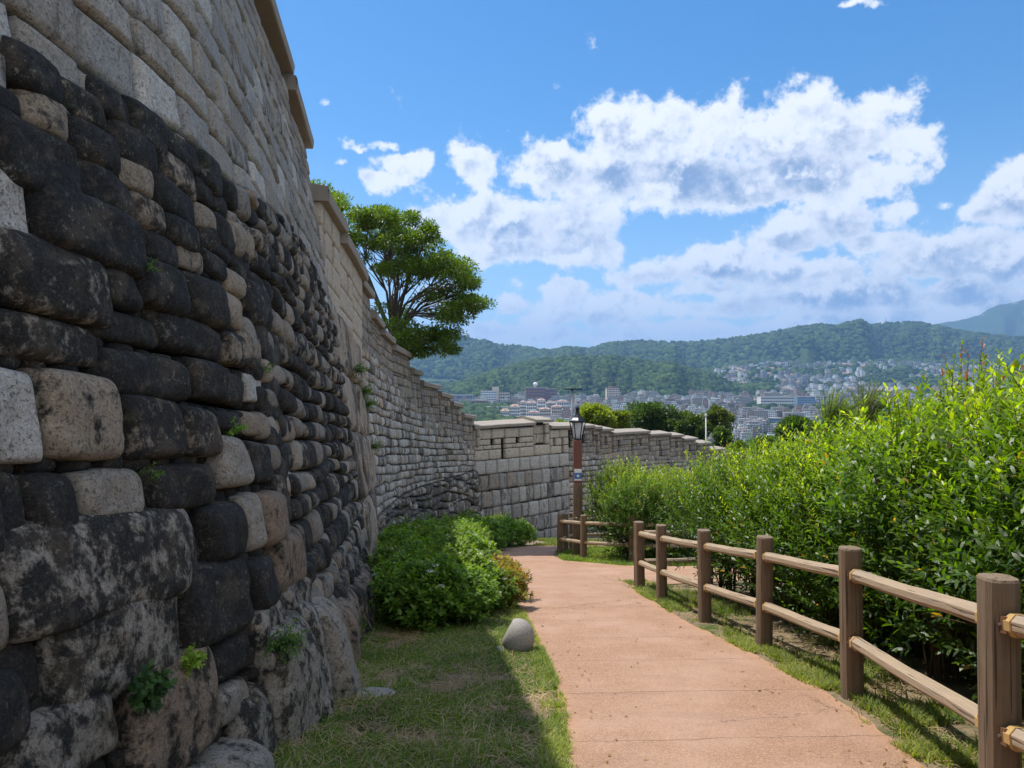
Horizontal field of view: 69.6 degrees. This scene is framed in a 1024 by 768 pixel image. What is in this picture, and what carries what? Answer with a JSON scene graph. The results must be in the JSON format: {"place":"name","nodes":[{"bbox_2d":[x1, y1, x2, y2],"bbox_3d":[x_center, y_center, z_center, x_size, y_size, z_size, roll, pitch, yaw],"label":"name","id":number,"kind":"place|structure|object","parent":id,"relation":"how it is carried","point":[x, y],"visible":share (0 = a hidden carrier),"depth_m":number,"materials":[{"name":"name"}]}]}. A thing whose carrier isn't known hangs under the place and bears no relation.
{"place":"outdoors","nodes":[
{"label":"outdoors","id":0,"kind":"place"},
{"bbox_2d":[556,545,717,565],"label":"island grass","id":1,"kind":"structure","parent":0,"point":[596,551],"depth_m":19.30,"materials":[{"name":"green plant"}]},
{"bbox_2d":[276,0,1023,348],"label":"sky","id":2,"kind":"structure","parent":0,"point":[610,170],"materials":[{"name":"blue"}]},
{"bbox_2d":[277,300,1023,767],"bbox_3d":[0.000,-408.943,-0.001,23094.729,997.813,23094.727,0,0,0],"label":"ground","id":3,"kind":"structure","parent":0,"point":[1005,318],"depth_m":7.46,"materials":[{"name":"green plant"}]},
{"bbox_2d":[0,0,736,767],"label":"fortress wall","id":4,"kind":"structure","parent":3,"relation":"on","point":[174,138],"depth_m":4.11,"materials":[{"name":"stone"}]},
{"bbox_2d":[137,461,165,482],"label":"fern","id":5,"kind":"object","parent":4,"relation":"attached to","point":[156,473],"visible":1,"depth_m":3.60,"materials":[{"name":"green plant"}]},
{"bbox_2d":[127,658,177,715],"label":"fern","id":6,"kind":"object","parent":4,"relation":"attached to","point":[151,688],"visible":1,"depth_m":3.17,"materials":[{"name":"green plant"}]},
{"bbox_2d":[180,643,207,678],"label":"fern","id":7,"kind":"object","parent":4,"relation":"attached to","point":[193,659],"visible":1,"depth_m":3.60,"materials":[{"name":"green plant"}]},
{"bbox_2d":[223,416,249,435],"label":"fern","id":8,"kind":"object","parent":4,"relation":"attached to","point":[232,431],"visible":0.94,"depth_m":4.56,"materials":[{"name":"green plant"}]},
{"bbox_2d":[262,614,311,664],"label":"fern","id":9,"kind":"object","parent":4,"relation":"attached to","point":[284,638],"visible":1,"depth_m":4.55,"materials":[{"name":"green plant"}]},
{"bbox_2d":[349,361,369,380],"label":"fern","id":10,"kind":"object","parent":4,"relation":"attached to","point":[359,370],"visible":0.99,"depth_m":13.62,"materials":[{"name":"green plant"}]},
{"bbox_2d":[357,381,376,400],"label":"fern","id":11,"kind":"object","parent":4,"relation":"attached to","point":[365,391],"visible":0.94,"depth_m":14.50,"materials":[{"name":"green plant"}]},
{"bbox_2d":[354,687,395,698],"bbox_3d":[-1.062,2.397,5.701,0.326,0.044,0.190,0,0,0],"label":"loose stone","id":12,"kind":"object","parent":3,"relation":"on","point":[383,690],"visible":0.56,"depth_m":5.69,"materials":[{"name":"stone"}]},
{"bbox_2d":[365,537,420,577],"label":"hydrangea","id":13,"kind":"object","parent":3,"relation":"on","point":[387,551],"visible":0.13,"depth_m":11.14,"materials":[{"name":"green plant"}]},
{"bbox_2d":[377,524,415,547],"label":"hydrangea","id":14,"kind":"object","parent":3,"relation":"on","point":[389,535],"visible":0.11,"depth_m":13.83,"materials":[{"name":"green plant"}]},
{"bbox_2d":[367,551,433,622],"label":"hydrangea","id":15,"kind":"object","parent":3,"relation":"on","point":[391,567],"visible":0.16,"depth_m":9.07,"materials":[{"name":"green plant"}]},
{"bbox_2d":[381,515,421,534],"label":"hydrangea","id":16,"kind":"object","parent":3,"relation":"on","point":[401,526],"visible":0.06,"depth_m":15.60,"materials":[{"name":"green plant"}]},
{"bbox_2d":[375,525,428,557],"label":"hydrangea","id":17,"kind":"object","parent":3,"relation":"on","point":[401,541],"visible":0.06,"depth_m":12.52,"materials":[{"name":"green plant"}]},
{"bbox_2d":[310,179,497,360],"bbox_3d":[-4.255,-0.854,25.270,7.513,13.641,5.298,0,0,0],"label":"broadleaf tree","id":18,"kind":"object","parent":3,"relation":"on","point":[390,237],"visible":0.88,"depth_m":24.08,"materials":[{"name":"green plant"}]},
{"bbox_2d":[372,535,436,604],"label":"hydrangea","id":19,"kind":"object","parent":3,"relation":"on","point":[414,551],"visible":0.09,"depth_m":10.10,"materials":[{"name":"green plant"}]},
{"bbox_2d":[271,600,571,767],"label":"lawn grass","id":20,"kind":"structure","parent":3,"relation":"on","point":[378,655],"depth_m":5.23,"materials":[{"name":"green plant"}]},
{"bbox_2d":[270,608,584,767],"bbox_3d":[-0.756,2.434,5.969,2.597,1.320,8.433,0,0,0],"label":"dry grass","id":21,"kind":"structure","parent":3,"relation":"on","point":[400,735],"depth_m":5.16,"materials":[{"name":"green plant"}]},
{"bbox_2d":[371,546,486,632],"bbox_3d":[-0.979,2.454,8.756,1.320,1.042,1.283,0,0,-24],"label":"hydrangea","id":22,"kind":"object","parent":3,"relation":"on","point":[421,578],"visible":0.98,"depth_m":8.53,"materials":[{"name":"green plant"}]},
{"bbox_2d":[411,516,460,541],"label":"hydrangea","id":23,"kind":"object","parent":3,"relation":"on","point":[424,531],"visible":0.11,"depth_m":14.03,"materials":[{"name":"green plant"}]},
{"bbox_2d":[414,517,458,536],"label":"hydrangea","id":24,"kind":"object","parent":3,"relation":"on","point":[428,524],"visible":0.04,"depth_m":15.88,"materials":[{"name":"green plant"}]},
{"bbox_2d":[420,529,475,556],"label":"hydrangea","id":25,"kind":"object","parent":3,"relation":"on","point":[434,545],"visible":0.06,"depth_m":11.17,"materials":[{"name":"green plant"}]},
{"bbox_2d":[412,523,484,555],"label":"hydrangea","id":26,"kind":"object","parent":3,"relation":"on","point":[437,529],"visible":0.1,"depth_m":12.71,"materials":[{"name":"green plant"}]},
{"bbox_2d":[433,512,464,528],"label":"hydrangea","id":27,"kind":"object","parent":3,"relation":"on","point":[449,520],"visible":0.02,"depth_m":17.73,"materials":[{"name":"green plant"}]},
{"bbox_2d":[418,558,501,627],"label":"hydrangea","id":28,"kind":"object","parent":3,"relation":"on","point":[491,592],"visible":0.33,"depth_m":8.90,"materials":[{"name":"green plant"}]},
{"bbox_2d":[449,521,482,539],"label":"hydrangea","id":29,"kind":"object","parent":3,"relation":"on","point":[463,531],"visible":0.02,"depth_m":14.44,"materials":[{"name":"green plant"}]},
{"bbox_2d":[423,536,509,606],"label":"hydrangea","id":30,"kind":"object","parent":3,"relation":"on","point":[465,553],"visible":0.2,"depth_m":9.80,"materials":[{"name":"green plant"}]},
{"bbox_2d":[438,525,499,557],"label":"hydrangea","id":31,"kind":"object","parent":3,"relation":"on","point":[479,543],"visible":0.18,"depth_m":12.57,"materials":[{"name":"green plant"}]},
{"bbox_2d":[452,510,489,530],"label":"hydrangea","id":32,"kind":"object","parent":3,"relation":"on","point":[476,517],"visible":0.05,"depth_m":21.66,"materials":[{"name":"green plant"}]},
{"bbox_2d":[440,539,501,560],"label":"hydrangea","id":33,"kind":"object","parent":3,"relation":"on","point":[488,553],"visible":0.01,"depth_m":11.42,"materials":[{"name":"green plant"}]},
{"bbox_2d":[451,518,492,544],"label":"hydrangea","id":34,"kind":"object","parent":3,"relation":"on","point":[478,531],"visible":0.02,"depth_m":16.05,"materials":[{"name":"green plant"}]},
{"bbox_2d":[457,519,492,540],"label":"hydrangea","id":35,"kind":"object","parent":3,"relation":"on","point":[485,533],"visible":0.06,"depth_m":17.79,"materials":[{"name":"green plant"}]},
{"bbox_2d":[466,515,500,541],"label":"hydrangea","id":36,"kind":"object","parent":3,"relation":"on","point":[490,532],"visible":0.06,"depth_m":20.26,"materials":[{"name":"green plant"}]},
{"bbox_2d":[451,401,516,420],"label":"woodland","id":37,"kind":"object","parent":3,"relation":"on","point":[481,411],"visible":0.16,"depth_m":1289.24,"materials":[{"name":"green plant"}]},
{"bbox_2d":[481,387,498,402],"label":"office block","id":38,"kind":"structure","parent":3,"relation":"on","point":[492,395],"depth_m":1560.00,"materials":[{"name":"concrete"}]},
{"bbox_2d":[472,551,519,613],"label":"hydrangea","id":39,"kind":"object","parent":3,"relation":"on","point":[502,575],"visible":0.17,"depth_m":9.84,"materials":[{"name":"green plant"}]},
{"bbox_2d":[481,515,516,549],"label":"hydrangea","id":40,"kind":"object","parent":3,"relation":"on","point":[496,527],"visible":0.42,"depth_m":22.43,"materials":[{"name":"green plant"}]},
{"bbox_2d":[497,512,525,546],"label":"hydrangea","id":41,"kind":"object","parent":3,"relation":"on","point":[511,523],"visible":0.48,"depth_m":24.38,"materials":[{"name":"green plant"}]},
{"bbox_2d":[491,555,533,595],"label":"hydrangea","id":42,"kind":"object","parent":3,"relation":"on","point":[507,562],"visible":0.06,"depth_m":11.19,"materials":[{"name":"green plant"}]},
{"bbox_2d":[494,562,533,609],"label":"hydrangea","id":43,"kind":"object","parent":3,"relation":"on","point":[521,582],"visible":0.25,"depth_m":10.19,"materials":[{"name":"green plant"}]},
{"bbox_2d":[510,404,519,416],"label":"apartment block","id":44,"kind":"structure","parent":3,"relation":"on","point":[514,409],"depth_m":1180.00,"materials":[{"name":"concrete"}]},
{"bbox_2d":[497,618,534,653],"bbox_3d":[0.037,2.531,7.350,0.375,0.370,0.330,0,0,0],"label":"boulder light","id":45,"kind":"object","parent":3,"relation":"on","point":[519,636],"visible":0.81,"depth_m":7.23,"materials":[{"name":"stone"}]},
{"bbox_2d":[520,400,525,415],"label":"apartment block","id":46,"kind":"structure","parent":3,"relation":"on","point":[522,407],"depth_m":1190.00,"materials":[{"name":"concrete"}]},
{"bbox_2d":[512,516,538,545],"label":"hydrangea","id":47,"kind":"object","parent":3,"relation":"on","point":[529,529],"visible":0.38,"depth_m":25.08,"materials":[{"name":"green plant"}]},
{"bbox_2d":[409,334,642,379],"bbox_3d":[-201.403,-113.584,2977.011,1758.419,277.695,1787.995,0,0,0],"label":"woodland","id":48,"kind":"object","parent":3,"relation":"on","point":[476,356],"visible":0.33,"depth_m":3206.10,"materials":[{"name":"green plant"}]},
{"bbox_2d":[526,401,536,415],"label":"apartment block","id":49,"kind":"structure","parent":3,"relation":"on","point":[531,405],"depth_m":1170.00,"materials":[{"name":"concrete"}]},
{"bbox_2d":[526,382,545,399],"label":"brick block","id":50,"kind":"structure","parent":3,"relation":"on","point":[535,391],"depth_m":1530.00,"materials":[{"name":"brick"}]},
{"bbox_2d":[510,609,577,767],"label":"verge grass","id":51,"kind":"structure","parent":3,"relation":"on","point":[565,744],"depth_m":5.08,"materials":[{"name":"green plant"}]},
{"bbox_2d":[539,407,550,416],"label":"apartment block","id":52,"kind":"structure","parent":3,"relation":"on","point":[544,411],"depth_m":1120.00,"materials":[{"name":"concrete"}]},
{"bbox_2d":[545,389,556,400],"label":"brick block","id":53,"kind":"structure","parent":3,"relation":"on","point":[549,393],"depth_m":1540.00,"materials":[{"name":"brick"}]},
{"bbox_2d":[551,404,561,413],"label":"apartment block","id":54,"kind":"structure","parent":3,"relation":"on","point":[556,408],"depth_m":1140.00,"materials":[{"name":"concrete"}]},
{"bbox_2d":[524,537,603,545],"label":"wall foot grass","id":55,"kind":"structure","parent":3,"relation":"on","point":[551,541],"depth_m":27.83,"materials":[{"name":"green plant"}]},
{"bbox_2d":[569,404,585,555],"bbox_3d":[1.800,2.657,20.200,0.457,4.190,0.524,0,0,0],"label":"street lamp","id":56,"kind":"object","parent":3,"relation":"on","point":[577,421],"visible":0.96,"depth_m":20.08,"materials":[{"name":"brown metal"}]},
{"bbox_2d":[579,401,618,428],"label":"broadleaf tree","id":57,"kind":"object","parent":3,"relation":"on","point":[597,413],"visible":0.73,"depth_m":45.51,"materials":[{"name":"green plant"}]},
{"bbox_2d":[441,354,771,397],"bbox_3d":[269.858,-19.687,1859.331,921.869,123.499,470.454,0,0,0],"label":"woodland","id":58,"kind":"object","parent":3,"relation":"on","point":[662,378],"visible":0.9,"depth_m":1823.10,"materials":[{"name":"green plant"}]},
{"bbox_2d":[605,387,619,399],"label":"brick block","id":59,"kind":"structure","parent":3,"relation":"on","point":[615,391],"depth_m":1540.00,"materials":[{"name":"concrete"}]},
{"bbox_2d":[574,454,659,557],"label":"hedge shrub","id":60,"kind":"object","parent":3,"relation":"on","point":[606,476],"visible":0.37,"depth_m":19.48,"materials":[{"name":"green plant"}]},
{"bbox_2d":[612,409,631,428],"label":"broadleaf tree","id":61,"kind":"object","parent":3,"relation":"on","point":[623,418],"visible":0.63,"depth_m":46.34,"materials":[{"name":"green plant"}]},
{"bbox_2d":[557,512,692,560],"bbox_3d":[3.114,4.378,19.801,2.870,2.432,7.269,0,0,-39],"label":"rail fence","id":62,"kind":"object","parent":3,"relation":"on","point":[563,522],"visible":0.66,"depth_m":19.20,"materials":[{"name":"wood"}]},
{"bbox_2d":[594,463,689,561],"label":"hedge shrub","id":63,"kind":"object","parent":3,"relation":"on","point":[635,502],"visible":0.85,"depth_m":18.01,"materials":[{"name":"green plant"}]},
{"bbox_2d":[623,400,672,431],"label":"broadleaf tree","id":64,"kind":"object","parent":3,"relation":"on","point":[644,415],"visible":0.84,"depth_m":64.66,"materials":[{"name":"green plant"}]},
{"bbox_2d":[637,461,700,557],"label":"hedge shrub","id":65,"kind":"object","parent":3,"relation":"on","point":[678,493],"visible":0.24,"depth_m":18.35,"materials":[{"name":"green plant"}]},
{"bbox_2d":[654,404,692,432],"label":"broadleaf tree","id":66,"kind":"object","parent":3,"relation":"on","point":[673,416],"visible":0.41,"depth_m":64.92,"materials":[{"name":"green plant"}]},
{"bbox_2d":[634,521,714,584],"bbox_3d":[3.711,3.258,13.516,3.288,1.664,0.194,0,0,-19],"label":"rail fence","id":67,"kind":"object","parent":3,"relation":"on","point":[653,561],"visible":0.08,"depth_m":13.15,"materials":[{"name":"wood"}]},
{"bbox_2d":[673,413,712,439],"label":"broadleaf tree","id":68,"kind":"object","parent":3,"relation":"on","point":[692,424],"visible":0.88,"depth_m":61.27,"materials":[{"name":"green plant"}]},
{"bbox_2d":[451,384,962,417],"bbox_3d":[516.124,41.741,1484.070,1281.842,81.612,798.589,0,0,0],"label":"distant houses","id":69,"kind":"structure","parent":3,"relation":"on","point":[565,412],"depth_m":1450.99,"materials":[{"name":"brick"}]},
{"bbox_2d":[476,388,941,422],"bbox_3d":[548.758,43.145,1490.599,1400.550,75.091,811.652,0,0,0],"label":"distant houses","id":70,"kind":"structure","parent":3,"relation":"on","point":[732,404],"depth_m":1484.65,"materials":[{"name":"brick"}]},
{"bbox_2d":[655,433,764,596],"bbox_3d":[3.444,2.121,11.626,2.345,2.786,2.282,0,0,5],"label":"hedge shrub","id":71,"kind":"object","parent":3,"relation":"on","point":[689,482],"visible":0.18,"depth_m":11.59,"materials":[{"name":"green plant"}]},
{"bbox_2d":[429,361,996,447],"bbox_3d":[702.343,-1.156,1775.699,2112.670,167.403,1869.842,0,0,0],"label":"city buildings","id":72,"kind":"structure","parent":3,"relation":"on","point":[881,378],"depth_m":2185.23,"materials":[{"name":"grey concrete"}]},
{"bbox_2d":[698,403,735,440],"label":"broadleaf tree","id":73,"kind":"object","parent":3,"relation":"on","point":[716,415],"visible":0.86,"depth_m":63.22,"materials":[{"name":"green plant"}]},
{"bbox_2d":[711,424,734,447],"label":"broadleaf tree","id":74,"kind":"object","parent":3,"relation":"on","point":[716,435],"visible":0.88,"depth_m":59.46,"materials":[{"name":"green plant"}]},
{"bbox_2d":[456,359,1007,417],"bbox_3d":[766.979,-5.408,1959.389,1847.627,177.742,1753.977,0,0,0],"label":"distant houses","id":75,"kind":"structure","parent":3,"relation":"on","point":[815,391],"depth_m":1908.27,"materials":[{"name":"grey concrete"}]},
{"bbox_2d":[473,387,994,419],"bbox_3d":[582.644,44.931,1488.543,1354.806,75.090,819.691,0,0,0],"label":"distant houses","id":76,"kind":"structure","parent":3,"relation":"on","point":[759,412],"depth_m":1477.07,"materials":[{"name":"concrete"}]},
{"bbox_2d":[679,426,801,606],"bbox_3d":[3.569,1.947,10.467,2.324,2.760,2.262,0,0,-14],"label":"hedge shrub","id":77,"kind":"object","parent":3,"relation":"on","point":[706,506],"visible":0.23,"depth_m":10.47,"materials":[{"name":"green plant"}]},
{"bbox_2d":[726,439,754,461],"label":"broadleaf tree","id":78,"kind":"object","parent":3,"relation":"on","point":[738,444],"visible":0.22,"depth_m":45.84,"materials":[{"name":"green plant"}]},
{"bbox_2d":[746,421,760,432],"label":"apartment house","id":79,"kind":"structure","parent":3,"relation":"on","point":[750,424],"depth_m":963.25,"materials":[{"name":"concrete"}]},
{"bbox_2d":[499,318,1023,376],"bbox_3d":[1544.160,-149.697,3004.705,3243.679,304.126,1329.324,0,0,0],"label":"woodland","id":80,"kind":"object","parent":3,"relation":"on","point":[825,341],"visible":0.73,"depth_m":3096.39,"materials":[{"name":"green plant"}]},
{"bbox_2d":[746,435,786,459],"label":"broadleaf tree","id":81,"kind":"object","parent":3,"relation":"on","point":[770,439],"visible":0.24,"depth_m":43.57,"materials":[{"name":"green plant"}]},
{"bbox_2d":[708,422,835,624],"bbox_3d":[3.584,1.812,9.409,2.126,2.660,2.126,0,0,33],"label":"hedge shrub","id":82,"kind":"object","parent":3,"relation":"on","point":[742,494],"visible":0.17,"depth_m":9.41,"materials":[{"name":"green plant"}]},
{"bbox_2d":[756,396,793,405],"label":"hospital block","id":83,"kind":"structure","parent":3,"relation":"on","point":[768,400],"depth_m":1500.00,"materials":[{"name":"concrete"}]},
{"bbox_2d":[574,362,1001,404],"bbox_3d":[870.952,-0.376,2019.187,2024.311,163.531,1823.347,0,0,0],"label":"distant houses","id":84,"kind":"structure","parent":3,"relation":"on","point":[782,380],"depth_m":2302.08,"materials":[{"name":"concrete"}]},
{"bbox_2d":[772,414,823,445],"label":"broadleaf tree","id":85,"kind":"object","parent":3,"relation":"on","point":[797,421],"visible":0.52,"depth_m":41.52,"materials":[{"name":"green plant"}]},
{"bbox_2d":[794,396,815,405],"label":"hospital block","id":86,"kind":"structure","parent":3,"relation":"on","point":[802,400],"depth_m":1500.00,"materials":[{"name":"concrete"}]},
{"bbox_2d":[727,402,910,636],"bbox_3d":[3.628,1.587,8.450,2.240,2.802,2.240,0,0,-35],"label":"hedge shrub","id":87,"kind":"object","parent":3,"relation":"on","point":[773,464],"visible":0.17,"depth_m":8.42,"materials":[{"name":"green plant"}]},
{"bbox_2d":[618,576,1023,767],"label":"grass strip","id":88,"kind":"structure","parent":3,"relation":"on","point":[933,710],"depth_m":5.96,"materials":[{"name":"green plant"}]},
{"bbox_2d":[635,521,1023,767],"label":"rail fence","id":89,"kind":"object","parent":3,"relation":"on","point":[994,714],"visible":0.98,"depth_m":4.72,"materials":[{"name":"wood"}]},
{"bbox_2d":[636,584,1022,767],"bbox_3d":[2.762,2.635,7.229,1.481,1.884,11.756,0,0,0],"label":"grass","id":90,"kind":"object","parent":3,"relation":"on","point":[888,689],"visible":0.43,"depth_m":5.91,"materials":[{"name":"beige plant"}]},
{"bbox_2d":[756,408,930,659],"bbox_3d":[3.610,1.532,7.493,2.072,2.592,2.072,0,0,-3],"label":"hedge shrub","id":91,"kind":"object","parent":3,"relation":"on","point":[805,499],"visible":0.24,"depth_m":7.46,"materials":[{"name":"green plant"}]},
{"bbox_2d":[813,383,873,457],"bbox_3d":[5.722,1.739,12.642,1.727,3.578,1.898,0,0,0],"label":"feathery tree","id":92,"kind":"object","parent":3,"relation":"on","point":[832,406],"visible":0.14,"depth_m":12.59,"materials":[{"name":"green plant"}]},
{"bbox_2d":[724,363,990,390],"bbox_3d":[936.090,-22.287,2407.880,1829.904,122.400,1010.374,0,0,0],"label":"distant houses","id":93,"kind":"structure","parent":3,"relation":"on","point":[807,388],"depth_m":2226.29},
{"bbox_2d":[826,398,927,630],"bbox_3d":[4.671,1.581,8.739,2.314,2.895,2.314,0,0,-22],"label":"hedge shrub","id":94,"kind":"object","parent":3,"relation":"on","point":[881,498],"depth_m":8.71,"materials":[{"name":"green plant"}]},
{"bbox_2d":[846,375,908,443],"bbox_3d":[6.437,1.696,12.935,1.807,3.744,1.986,0,0,-23],"label":"feathery tree","id":95,"kind":"object","parent":3,"relation":"on","point":[870,402],"visible":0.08,"depth_m":12.80,"materials":[{"name":"green plant"}]},
{"bbox_2d":[802,374,1023,684],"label":"hedge shrub","id":96,"kind":"object","parent":3,"relation":"on","point":[938,669],"visible":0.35,"depth_m":6.16,"materials":[{"name":"green plant"}]},
{"bbox_2d":[896,385,932,427],"bbox_3d":[7.082,1.782,12.761,1.727,3.578,1.898,0,0,23],"label":"feathery tree","id":97,"kind":"object","parent":3,"relation":"on","point":[908,399],"visible":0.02,"depth_m":12.82,"materials":[{"name":"green plant"}]},
{"bbox_2d":[880,381,966,636],"bbox_3d":[4.742,1.423,7.697,2.332,2.918,2.332,0,0,3],"label":"hedge shrub","id":98,"kind":"object","parent":3,"relation":"on","point":[893,453],"depth_m":7.87,"materials":[{"name":"green plant"}]},
{"bbox_2d":[864,348,1023,700],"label":"hedge shrub","id":99,"kind":"object","parent":3,"relation":"on","point":[1001,415],"visible":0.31,"depth_m":5.28,"materials":[{"name":"green plant"}]},
{"bbox_2d":[896,362,1023,683],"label":"hedge shrub","id":100,"kind":"object","parent":3,"relation":"on","point":[971,568],"visible":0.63,"depth_m":4.59,"materials":[{"name":"green plant"}]},
{"bbox_2d":[897,336,1023,670],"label":"tall shrub","id":101,"kind":"object","parent":3,"relation":"on","point":[949,388],"visible":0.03,"depth_m":6.61,"materials":[{"name":"green plant"}]},
{"bbox_2d":[952,396,1023,646],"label":"hedge shrub","id":102,"kind":"object","parent":3,"relation":"on","point":[1016,558],"visible":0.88,"depth_m":3.96,"materials":[{"name":"green plant"}]},
{"bbox_2d":[563,560,750,586],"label":"path","id":103,"kind":"structure","parent":0,"point":[622,572],"depth_m":15.66,"materials":[{"name":"brown concrete"}]},
{"bbox_2d":[498,545,925,767],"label":"path","id":104,"kind":"structure","parent":0,"point":[717,720],"depth_m":5.64,"materials":[{"name":"brown concrete"}]},
{"bbox_2d":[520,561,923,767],"bbox_3d":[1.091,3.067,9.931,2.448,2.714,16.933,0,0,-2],"label":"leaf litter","id":105,"kind":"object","parent":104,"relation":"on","point":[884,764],"visible":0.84,"depth_m":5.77,"materials":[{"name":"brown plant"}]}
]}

